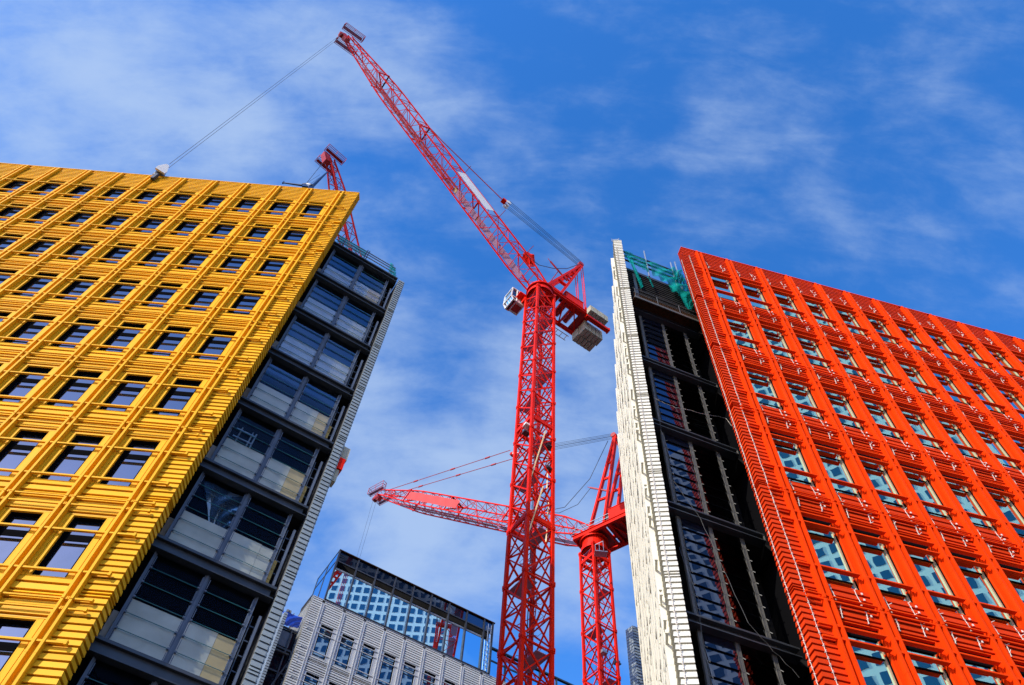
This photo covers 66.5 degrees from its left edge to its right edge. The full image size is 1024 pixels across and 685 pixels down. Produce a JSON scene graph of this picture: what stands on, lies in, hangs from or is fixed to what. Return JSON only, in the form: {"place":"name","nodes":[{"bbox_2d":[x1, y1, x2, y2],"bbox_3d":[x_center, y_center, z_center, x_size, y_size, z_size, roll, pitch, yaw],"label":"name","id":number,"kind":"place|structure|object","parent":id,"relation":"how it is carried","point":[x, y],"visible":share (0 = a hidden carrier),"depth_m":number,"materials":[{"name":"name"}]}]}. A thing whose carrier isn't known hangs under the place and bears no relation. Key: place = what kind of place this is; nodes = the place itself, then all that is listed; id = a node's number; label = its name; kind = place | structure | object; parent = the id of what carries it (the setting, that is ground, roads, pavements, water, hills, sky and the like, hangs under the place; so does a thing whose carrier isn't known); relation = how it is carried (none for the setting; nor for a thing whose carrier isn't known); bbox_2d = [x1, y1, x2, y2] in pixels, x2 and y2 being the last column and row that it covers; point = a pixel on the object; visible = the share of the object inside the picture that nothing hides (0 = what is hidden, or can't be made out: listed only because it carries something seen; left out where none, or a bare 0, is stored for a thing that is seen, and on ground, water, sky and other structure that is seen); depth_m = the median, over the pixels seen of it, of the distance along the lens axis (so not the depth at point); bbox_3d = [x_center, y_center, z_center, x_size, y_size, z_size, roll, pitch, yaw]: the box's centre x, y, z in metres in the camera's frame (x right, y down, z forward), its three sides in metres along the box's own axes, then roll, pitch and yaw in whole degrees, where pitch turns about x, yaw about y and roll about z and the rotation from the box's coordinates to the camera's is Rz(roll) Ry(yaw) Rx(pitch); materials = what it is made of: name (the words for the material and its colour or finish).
{"place":"outdoors","nodes":[
{"label":"outdoors","id":0,"kind":"place"},
{"bbox_2d":[0,0,1023,684],"label":"sky","id":1,"kind":"structure","parent":0,"point":[874,149],"materials":[{"name":"blue"}]},
{"label":"ground","id":2,"kind":"structure","parent":0,"visible":0},
{"bbox_2d":[0,163,404,684],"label":"yellow building","id":3,"kind":"structure","parent":2,"relation":"on","point":[163,339],"depth_m":30.91,"materials":[{"name":"metal"}]},
{"bbox_2d":[0,203,30,220],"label":"window","id":4,"kind":"structure","parent":3,"relation":"in","point":[4,211],"depth_m":44.15,"materials":[{"name":"yellow metal"}]},
{"bbox_2d":[0,615,44,684],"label":"window","id":5,"kind":"structure","parent":3,"relation":"in","point":[10,651],"depth_m":20.85,"materials":[{"name":"yellow metal"}]},
{"bbox_2d":[0,508,50,572],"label":"window","id":6,"kind":"structure","parent":3,"relation":"in","point":[12,539],"depth_m":24.04,"materials":[{"name":"yellow metal"}]},
{"bbox_2d":[0,428,54,477],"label":"window","id":7,"kind":"structure","parent":3,"relation":"in","point":[13,454],"depth_m":27.24,"materials":[{"name":"blue glass"}]},
{"bbox_2d":[0,364,57,403],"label":"window","id":8,"kind":"structure","parent":3,"relation":"in","point":[22,385],"depth_m":30.48,"materials":[{"name":"yellow metal"}]},
{"bbox_2d":[0,313,59,344],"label":"window","id":9,"kind":"structure","parent":3,"relation":"in","point":[22,329],"depth_m":33.79,"materials":[{"name":"blue glass"}]},
{"bbox_2d":[3,271,62,296],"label":"window","id":10,"kind":"structure","parent":3,"relation":"in","point":[32,284],"depth_m":37.15,"materials":[{"name":"yellow metal"}]},
{"bbox_2d":[12,236,63,257],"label":"window","id":11,"kind":"structure","parent":3,"relation":"in","point":[33,246],"depth_m":40.54,"materials":[{"name":"yellow metal"}]},
{"bbox_2d":[18,206,66,223],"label":"window","id":12,"kind":"structure","parent":3,"relation":"in","point":[37,214],"depth_m":43.91,"materials":[{"name":"yellow metal"}]},
{"bbox_2d":[23,180,67,195],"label":"window","id":13,"kind":"structure","parent":3,"relation":"in","point":[44,187],"depth_m":47.28,"materials":[{"name":"yellow metal"}]},
{"bbox_2d":[20,514,114,578],"bbox_3d":[-13.269,6.203,23.586,1.667,2.488,0.254,5,-59,0],"label":"window","id":14,"kind":"structure","parent":3,"relation":"in","point":[62,549],"depth_m":23.61,"materials":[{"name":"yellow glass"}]},
{"bbox_2d":[29,432,110,482],"bbox_3d":[-15.076,4.023,26.935,1.667,2.488,0.251,5,-59,0],"label":"window","id":15,"kind":"structure","parent":3,"relation":"in","point":[65,459],"depth_m":26.99,"materials":[{"name":"yellow metal"}]},
{"bbox_2d":[36,368,108,407],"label":"window","id":16,"kind":"structure","parent":3,"relation":"in","point":[69,389],"depth_m":30.36,"materials":[{"name":"blue glass"}]},
{"bbox_2d":[42,317,105,348],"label":"window","id":17,"kind":"structure","parent":3,"relation":"in","point":[68,333],"depth_m":33.76,"materials":[{"name":"blue glass"}]},
{"bbox_2d":[47,274,103,300],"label":"window","id":18,"kind":"structure","parent":3,"relation":"in","point":[80,288],"depth_m":37.14,"materials":[{"name":"yellow metal"}]},
{"bbox_2d":[50,239,102,260],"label":"window","id":19,"kind":"structure","parent":3,"relation":"in","point":[71,249],"depth_m":40.51,"materials":[{"name":"yellow metal"}]},
{"bbox_2d":[56,182,99,198],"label":"window","id":20,"kind":"structure","parent":3,"relation":"in","point":[80,190],"depth_m":47.26,"materials":[{"name":"yellow metal"}]},
{"bbox_2d":[54,208,101,226],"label":"window","id":21,"kind":"structure","parent":3,"relation":"in","point":[72,217],"depth_m":43.90,"materials":[{"name":"yellow metal"}]},
{"bbox_2d":[90,185,132,201],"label":"window","id":22,"kind":"structure","parent":3,"relation":"in","point":[116,193],"depth_m":47.24,"materials":[{"name":"yellow metal"}]},
{"bbox_2d":[91,211,136,230],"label":"window","id":23,"kind":"structure","parent":3,"relation":"in","point":[107,220],"depth_m":43.88,"materials":[{"name":"yellow metal"}]},
{"bbox_2d":[90,242,140,263],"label":"window","id":24,"kind":"structure","parent":3,"relation":"in","point":[110,252],"depth_m":40.49,"materials":[{"name":"yellow metal"}]},
{"bbox_2d":[90,278,145,304],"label":"window","id":25,"kind":"structure","parent":3,"relation":"in","point":[116,291],"depth_m":37.12,"materials":[{"name":"yellow metal"}]},
{"bbox_2d":[90,321,151,352],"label":"window","id":26,"kind":"structure","parent":3,"relation":"in","point":[114,337],"depth_m":33.74,"materials":[{"name":"yellow metal"}]},
{"bbox_2d":[90,373,158,412],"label":"window","id":27,"kind":"structure","parent":3,"relation":"in","point":[128,394],"depth_m":30.36,"materials":[{"name":"yellow metal"}]},
{"bbox_2d":[90,437,166,487],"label":"window","id":28,"kind":"structure","parent":3,"relation":"in","point":[124,464],"depth_m":26.98,"materials":[{"name":"yellow metal"}]},
{"bbox_2d":[124,188,164,203],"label":"window","id":29,"kind":"structure","parent":3,"relation":"in","point":[140,195],"depth_m":47.25,"materials":[{"name":"yellow metal"}]},
{"bbox_2d":[127,214,171,233],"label":"window","id":30,"kind":"structure","parent":3,"relation":"in","point":[143,223],"depth_m":43.86,"materials":[{"name":"yellow metal"}]},
{"bbox_2d":[130,245,178,267],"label":"window","id":31,"kind":"structure","parent":3,"relation":"in","point":[148,255],"depth_m":40.49,"materials":[{"name":"yellow metal"}]},
{"bbox_2d":[133,281,186,307],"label":"window","id":32,"kind":"structure","parent":3,"relation":"in","point":[163,295],"depth_m":37.09,"materials":[{"name":"yellow metal"}]},
{"bbox_2d":[138,324,196,356],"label":"window","id":33,"kind":"structure","parent":3,"relation":"in","point":[161,340],"depth_m":33.73,"materials":[{"name":"blue glass"}]},
{"bbox_2d":[143,377,208,416],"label":"window","id":34,"kind":"structure","parent":3,"relation":"in","point":[175,398],"depth_m":30.35,"materials":[{"name":"yellow metal"}]},
{"bbox_2d":[159,190,198,206],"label":"window","id":35,"kind":"structure","parent":3,"relation":"in","point":[176,198],"depth_m":47.23,"materials":[{"name":"yellow metal"}]},
{"bbox_2d":[163,217,206,236],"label":"window","id":36,"kind":"structure","parent":3,"relation":"in","point":[178,226],"depth_m":43.85,"materials":[{"name":"yellow metal"}]},
{"bbox_2d":[169,248,216,270],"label":"window","id":37,"kind":"structure","parent":3,"relation":"in","point":[187,258],"depth_m":40.46,"materials":[{"name":"blue glass"}]},
{"bbox_2d":[177,285,228,311],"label":"window","id":38,"kind":"structure","parent":3,"relation":"in","point":[199,298],"depth_m":37.08,"materials":[{"name":"yellow metal"}]},
{"bbox_2d":[192,193,230,209],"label":"window","id":39,"kind":"structure","parent":3,"relation":"in","point":[212,201],"depth_m":47.21,"materials":[{"name":"yellow metal"}]},
{"bbox_2d":[186,328,242,360],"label":"window","id":40,"kind":"structure","parent":3,"relation":"in","point":[206,344],"depth_m":33.71,"materials":[{"name":"yellow metal"}]},
{"bbox_2d":[200,220,242,239],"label":"window","id":41,"kind":"structure","parent":3,"relation":"in","point":[214,228],"depth_m":43.83,"materials":[{"name":"yellow metal"}]},
{"bbox_2d":[209,251,254,273],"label":"window","id":42,"kind":"structure","parent":3,"relation":"in","point":[225,262],"depth_m":40.43,"materials":[{"name":"blue glass"}]},
{"bbox_2d":[226,196,263,212],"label":"window","id":43,"kind":"structure","parent":3,"relation":"in","point":[248,204],"depth_m":47.20,"materials":[{"name":"yellow metal"}]},
{"bbox_2d":[220,288,269,315],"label":"window","id":44,"kind":"structure","parent":3,"relation":"in","point":[247,302],"depth_m":37.08,"materials":[{"name":"yellow metal"}]},
{"bbox_2d":[236,223,277,242],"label":"window","id":45,"kind":"structure","parent":3,"relation":"in","point":[250,231],"depth_m":43.82,"materials":[{"name":"yellow metal"}]},
{"bbox_2d":[249,254,292,277],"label":"window","id":46,"kind":"structure","parent":3,"relation":"in","point":[263,265],"depth_m":40.43,"materials":[{"name":"yellow metal"}]},
{"bbox_2d":[260,198,296,215],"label":"window","id":47,"kind":"structure","parent":3,"relation":"in","point":[272,206],"depth_m":47.19,"materials":[{"name":"yellow metal"}]},
{"bbox_2d":[273,226,312,245],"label":"window","id":48,"kind":"structure","parent":3,"relation":"in","point":[285,234],"depth_m":43.79,"materials":[{"name":"yellow metal"}]},
{"bbox_2d":[294,201,329,218],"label":"window","id":49,"kind":"structure","parent":3,"relation":"in","point":[308,209],"depth_m":47.16,"materials":[{"name":"yellow metal"}]},
{"bbox_2d":[336,235,395,275],"bbox_3d":[-8.570,-5.103,46.358,4.100,1.261,0.442,30,-62,-14],"label":"roof guardrail","id":50,"kind":"object","parent":3,"relation":"on","point":[356,248],"visible":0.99,"depth_m":46.28,"materials":[{"name":"metal"}]},
{"bbox_2d":[256,612,287,684],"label":"tiled wall","id":51,"kind":"structure","parent":2,"relation":"on","point":[266,664],"depth_m":62.04,"materials":[{"name":"grey ceramic"}]},
{"bbox_2d":[262,626,297,684],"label":"glazed link","id":52,"kind":"object","parent":2,"relation":"on","point":[279,661],"visible":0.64,"depth_m":63.17,"materials":[{"name":"black glass"}]},
{"bbox_2d":[307,144,361,256],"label":"tower crane","id":53,"kind":"object","parent":2,"relation":"on","point":[326,160],"visible":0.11,"depth_m":88.13,"materials":[{"name":"red metal"}]},
{"bbox_2d":[169,22,609,684],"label":"tower crane","id":54,"kind":"object","parent":2,"relation":"on","point":[541,296],"visible":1,"depth_m":58.12,"materials":[{"name":"red metal"}]},
{"bbox_2d":[280,549,572,684],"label":"pale building","id":55,"kind":"structure","parent":2,"relation":"on","point":[363,622],"depth_m":70.09,"materials":[{"name":"grey ceramic"}]},
{"bbox_2d":[309,623,336,661],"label":"window","id":56,"kind":"structure","parent":55,"relation":"in","point":[321,644],"depth_m":65.22,"materials":[{"name":"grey glass"}]},
{"bbox_2d":[331,632,357,671],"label":"window","id":57,"kind":"structure","parent":55,"relation":"in","point":[344,654],"depth_m":65.69,"materials":[{"name":"grey glass"}]},
{"bbox_2d":[353,642,378,680],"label":"window","id":58,"kind":"structure","parent":55,"relation":"in","point":[365,663],"depth_m":66.21,"materials":[{"name":"grey glass"}]},
{"bbox_2d":[375,651,399,684],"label":"window","id":59,"kind":"structure","parent":55,"relation":"in","point":[387,673],"depth_m":66.79,"materials":[{"name":"blue glass"}]},
{"bbox_2d":[398,660,419,684],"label":"window","id":60,"kind":"structure","parent":55,"relation":"in","point":[405,678],"depth_m":67.65,"materials":[{"name":"grey metal"}]},
{"bbox_2d":[357,432,628,684],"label":"tower crane","id":61,"kind":"object","parent":2,"relation":"on","point":[597,544],"visible":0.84,"depth_m":71.54,"materials":[{"name":"red metal"}]},
{"bbox_2d":[626,626,643,684],"bbox_3d":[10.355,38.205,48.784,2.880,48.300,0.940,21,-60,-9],"label":"building","id":62,"kind":"structure","parent":2,"relation":"on","point":[634,658],"depth_m":66.56,"materials":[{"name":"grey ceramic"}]},
{"bbox_2d":[611,238,698,684],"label":"cream wing","id":63,"kind":"structure","parent":2,"relation":"on","point":[660,651],"depth_m":33.83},
{"bbox_2d":[616,248,687,684],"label":"cable string","id":64,"kind":"object","parent":63,"relation":"attached to","point":[666,560],"visible":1,"depth_m":30.02,"materials":[{"name":"beige plastic"}]},
{"bbox_2d":[626,247,1023,684],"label":"orange building","id":65,"kind":"structure","parent":2,"relation":"on","point":[928,571],"depth_m":33.65,"materials":[{"name":"orange metal"}]},
{"bbox_2d":[623,251,693,310],"bbox_3d":[9.484,-4.008,48.941,5.406,7.400,1.642,33,-63,-16],"label":"roof scaffold","id":66,"kind":"object","parent":65,"relation":"on","point":[675,281],"visible":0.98,"depth_m":49.20,"materials":[{"name":"metal"}]},
{"bbox_2d":[632,288,701,332],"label":"maintenance walkway","id":67,"kind":"structure","parent":65,"relation":"attached to","point":[678,316],"depth_m":44.04,"materials":[{"name":"black metal"}]},
{"bbox_2d":[711,276,742,303],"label":"window","id":68,"kind":"structure","parent":65,"relation":"in","point":[721,284],"depth_m":47.12,"materials":[{"name":"blue glass"}]},
{"bbox_2d":[725,314,763,351],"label":"window","id":69,"kind":"structure","parent":65,"relation":"in","point":[740,329],"depth_m":42.51,"materials":[{"name":"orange glass"}]},
{"bbox_2d":[681,260,817,684],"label":"cable string","id":70,"kind":"object","parent":65,"relation":"attached to","point":[781,571],"visible":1,"depth_m":30.85,"materials":[{"name":"beige plastic"}]},
{"bbox_2d":[743,285,775,312],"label":"window","id":71,"kind":"structure","parent":65,"relation":"in","point":[754,293],"depth_m":47.32,"materials":[{"name":"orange glass"}]},
{"bbox_2d":[689,255,838,684],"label":"cable string","id":72,"kind":"object","parent":65,"relation":"attached to","point":[819,632],"visible":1,"depth_m":30.52,"materials":[{"name":"beige plastic"}]},
{"bbox_2d":[744,361,788,411],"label":"window","id":73,"kind":"structure","parent":65,"relation":"in","point":[761,384],"depth_m":37.93,"materials":[{"name":"blue glass"}]},
{"bbox_2d":[760,323,799,361],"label":"window","id":74,"kind":"structure","parent":65,"relation":"in","point":[774,338],"depth_m":42.71,"materials":[{"name":"blue glass"}]},
{"bbox_2d":[774,293,808,321],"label":"window","id":75,"kind":"structure","parent":65,"relation":"in","point":[784,301],"depth_m":47.47,"materials":[{"name":"orange metal"}]},
{"bbox_2d":[767,425,822,489],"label":"window","id":76,"kind":"structure","parent":65,"relation":"in","point":[791,456],"depth_m":33.36,"materials":[{"name":"blue glass"}]},
{"bbox_2d":[783,371,830,422],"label":"window","id":77,"kind":"structure","parent":65,"relation":"in","point":[800,393],"depth_m":38.11,"materials":[{"name":"blue glass"}]},
{"bbox_2d":[794,332,835,370],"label":"window","id":78,"kind":"structure","parent":65,"relation":"in","point":[809,347],"depth_m":42.88,"materials":[{"name":"blue glass"}]},
{"bbox_2d":[805,301,840,329],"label":"window","id":79,"kind":"structure","parent":65,"relation":"in","point":[817,310],"depth_m":47.68,"materials":[{"name":"blue glass"}]},
{"bbox_2d":[799,508,867,592],"bbox_3d":[11.665,7.641,28.803,1.647,3.776,0.218,14,-59,-5],"label":"window","id":80,"kind":"structure","parent":65,"relation":"in","point":[831,551],"depth_m":28.76,"materials":[{"name":"blue glass"}]},
{"bbox_2d":[811,436,868,500],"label":"window","id":81,"kind":"structure","parent":65,"relation":"in","point":[841,469],"depth_m":33.54,"materials":[{"name":"blue glass"}]},
{"bbox_2d":[821,381,870,432],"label":"window","id":82,"kind":"structure","parent":65,"relation":"in","point":[847,407],"depth_m":38.31,"materials":[{"name":"orange metal"}]},
{"bbox_2d":[828,341,871,379],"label":"window","id":83,"kind":"structure","parent":65,"relation":"in","point":[851,359],"depth_m":43.06,"materials":[{"name":"blue glass"}]},
{"bbox_2d":[837,310,872,338],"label":"window","id":84,"kind":"structure","parent":65,"relation":"in","point":[847,318],"depth_m":47.86,"materials":[{"name":"blue glass"}]},
{"bbox_2d":[842,620,906,684],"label":"window","id":85,"kind":"structure","parent":65,"relation":"in","point":[876,669],"depth_m":24.82,"materials":[{"name":"orange metal"}]},
{"bbox_2d":[853,446,914,511],"bbox_3d":[15.876,5.907,33.733,1.647,3.776,0.229,14,-59,-5],"label":"window","id":86,"kind":"structure","parent":65,"relation":"in","point":[884,480],"depth_m":33.73,"materials":[{"name":"blue glass"}]},
{"bbox_2d":[862,350,907,389],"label":"window","id":87,"kind":"structure","parent":65,"relation":"in","point":[885,367],"depth_m":43.27,"materials":[{"name":"blue glass"}]},
{"bbox_2d":[860,391,910,442],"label":"window","id":88,"kind":"structure","parent":65,"relation":"in","point":[885,417],"depth_m":38.49,"materials":[{"name":"blue glass"}]},
{"bbox_2d":[849,520,921,605],"bbox_3d":[13.640,8.145,28.993,1.647,3.776,0.223,14,-59,-5],"label":"window","id":89,"kind":"structure","parent":65,"relation":"in","point":[883,563],"depth_m":28.95,"materials":[{"name":"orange glass"}]},
{"bbox_2d":[868,318,903,346],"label":"window","id":90,"kind":"structure","parent":65,"relation":"in","point":[885,328],"depth_m":48.03,"materials":[{"name":"orange metal"}]},
{"bbox_2d":[898,326,935,354],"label":"window","id":91,"kind":"structure","parent":65,"relation":"in","point":[915,336],"depth_m":48.21,"materials":[{"name":"blue glass"}]},
{"bbox_2d":[896,359,942,398],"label":"window","id":92,"kind":"structure","parent":65,"relation":"in","point":[919,377],"depth_m":43.44,"materials":[{"name":"blue glass"}]},
{"bbox_2d":[895,400,949,452],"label":"window","id":93,"kind":"structure","parent":65,"relation":"in","point":[922,426],"depth_m":38.68,"materials":[{"name":"blue glass"}]},
{"bbox_2d":[896,457,959,522],"bbox_3d":[17.853,6.404,33.919,1.647,3.776,0.218,14,-59,-5],"label":"window","id":94,"kind":"structure","parent":65,"relation":"in","point":[927,490],"depth_m":33.90,"materials":[{"name":"blue glass"}]},
{"bbox_2d":[899,633,960,684],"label":"window","id":95,"kind":"structure","parent":65,"relation":"in","point":[928,673],"depth_m":25.23,"materials":[{"name":"orange metal"}]},
{"bbox_2d":[897,532,973,617],"bbox_3d":[15.616,8.646,29.181,1.647,3.776,0.222,14,-59,-5],"label":"window","id":96,"kind":"structure","parent":65,"relation":"in","point":[934,574],"depth_m":29.13,"materials":[{"name":"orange glass"}]},
{"bbox_2d":[928,334,966,363],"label":"window","id":97,"kind":"structure","parent":65,"relation":"in","point":[945,344],"depth_m":48.42,"materials":[{"name":"blue glass"}]},
{"bbox_2d":[930,368,976,407],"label":"window","id":98,"kind":"structure","parent":65,"relation":"in","point":[951,385],"depth_m":43.63,"materials":[{"name":"blue glass"}]},
{"bbox_2d":[933,410,988,462],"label":"window","id":99,"kind":"structure","parent":65,"relation":"in","point":[960,436],"depth_m":38.85,"materials":[{"name":"blue glass"}]},
{"bbox_2d":[938,468,1005,534],"bbox_3d":[19.829,6.906,34.108,1.647,3.776,0.218,14,-59,-5],"label":"window","id":100,"kind":"structure","parent":65,"relation":"in","point":[970,500],"depth_m":34.08,"materials":[{"name":"orange metal"}]},
{"bbox_2d":[958,342,997,371],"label":"window","id":101,"kind":"structure","parent":65,"relation":"in","point":[975,352],"depth_m":48.59,"materials":[{"name":"orange metal"}]},
{"bbox_2d":[956,646,1011,684],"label":"window","id":102,"kind":"structure","parent":65,"relation":"in","point":[979,679],"depth_m":25.83,"materials":[{"name":"orange metal"}]},
{"bbox_2d":[945,543,1023,628],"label":"window","id":103,"kind":"structure","parent":65,"relation":"in","point":[984,585],"depth_m":29.33,"materials":[{"name":"blue glass"}]},
{"bbox_2d":[964,377,1011,416],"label":"window","id":104,"kind":"structure","parent":65,"relation":"in","point":[985,394],"depth_m":43.82,"materials":[{"name":"orange metal"}]},
{"bbox_2d":[968,419,1023,471],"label":"window","id":105,"kind":"structure","parent":65,"relation":"in","point":[996,445],"depth_m":39.06,"materials":[{"name":"blue glass"}]},
{"bbox_2d":[979,478,1023,538],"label":"window","id":106,"kind":"structure","parent":65,"relation":"in","point":[1012,510],"depth_m":34.63,"materials":[{"name":"orange metal"}]},
{"bbox_2d":[989,350,1023,378],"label":"window","id":107,"kind":"structure","parent":65,"relation":"in","point":[1004,360],"depth_m":48.81,"materials":[{"name":"orange metal"}]},
{"bbox_2d":[993,555,1023,602],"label":"window","id":108,"kind":"structure","parent":65,"relation":"in","point":[1017,582],"depth_m":30.47,"materials":[{"name":"orange metal"}]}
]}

